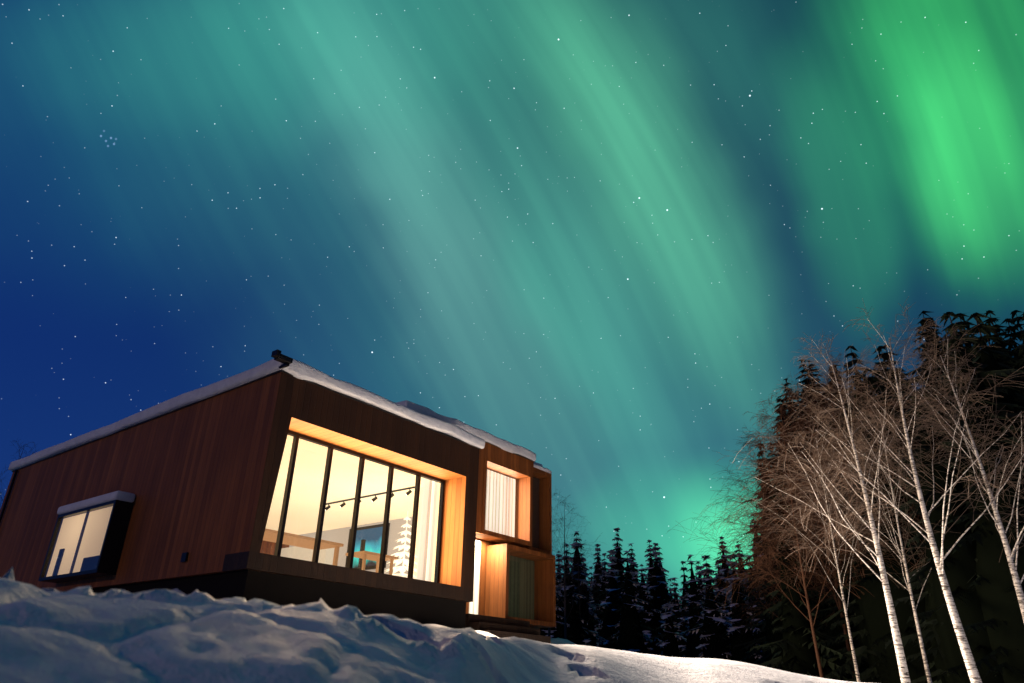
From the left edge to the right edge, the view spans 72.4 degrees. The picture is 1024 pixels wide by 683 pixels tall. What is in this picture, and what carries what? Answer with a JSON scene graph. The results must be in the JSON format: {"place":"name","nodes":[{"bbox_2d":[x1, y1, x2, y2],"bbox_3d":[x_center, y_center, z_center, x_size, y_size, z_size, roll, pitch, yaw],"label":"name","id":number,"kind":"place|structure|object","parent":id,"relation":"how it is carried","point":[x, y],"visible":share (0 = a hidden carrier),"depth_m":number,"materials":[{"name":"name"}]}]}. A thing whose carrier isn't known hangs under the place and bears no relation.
{"place":"outdoors","nodes":[
{"label":"outdoors","id":0,"kind":"place"},
{"bbox_2d":[0,566,862,682],"bbox_3d":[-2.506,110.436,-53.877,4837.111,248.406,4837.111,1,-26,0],"label":"snow ground","id":1,"kind":"structure","parent":0,"point":[84,634],"depth_m":2.16,"materials":[{"name":"white snow"}]},
{"bbox_2d":[0,349,555,642],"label":"house","id":2,"kind":"structure","parent":1,"relation":"on","point":[198,479],"depth_m":16.20,"materials":[{"name":"brown wood"}]},
{"bbox_2d":[9,359,551,514],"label":"roof snow","id":3,"kind":"structure","parent":2,"relation":"on","point":[431,419],"depth_m":17.29,"materials":[{"name":"white snow"}]},
{"bbox_2d":[46,435,538,619],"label":"windows","id":4,"kind":"structure","parent":2,"relation":"attached to","point":[79,543],"depth_m":20.24,"materials":[{"name":"clear glass"}]},
{"bbox_2d":[0,438,614,638],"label":"bare trees","id":5,"kind":"object","parent":1,"relation":"on","point":[564,604],"visible":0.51,"depth_m":38.15,"materials":[{"name":"brown plant"}]},
{"bbox_2d":[540,513,768,663],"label":"spruce trees","id":6,"kind":"object","parent":1,"relation":"on","point":[642,617],"visible":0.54,"depth_m":44.75,"materials":[{"name":"green plant"}]},
{"bbox_2d":[588,336,1004,615],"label":"forest belt","id":7,"kind":"object","parent":1,"relation":"on","point":[683,582],"depth_m":85.02,"materials":[{"name":"green plant"}]},
{"bbox_2d":[669,298,1023,682],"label":"birch trees","id":8,"kind":"object","parent":1,"relation":"on","point":[799,519],"visible":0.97,"depth_m":16.91,"materials":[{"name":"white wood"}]},
{"bbox_2d":[732,310,1023,682],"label":"conifer trees","id":9,"kind":"object","parent":1,"relation":"on","point":[980,581],"visible":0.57,"depth_m":19.07,"materials":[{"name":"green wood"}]},
{"bbox_2d":[0,0,1023,601],"label":"sky","id":10,"kind":"structure","parent":0,"point":[591,238],"materials":[{"name":"teal"}]}
]}

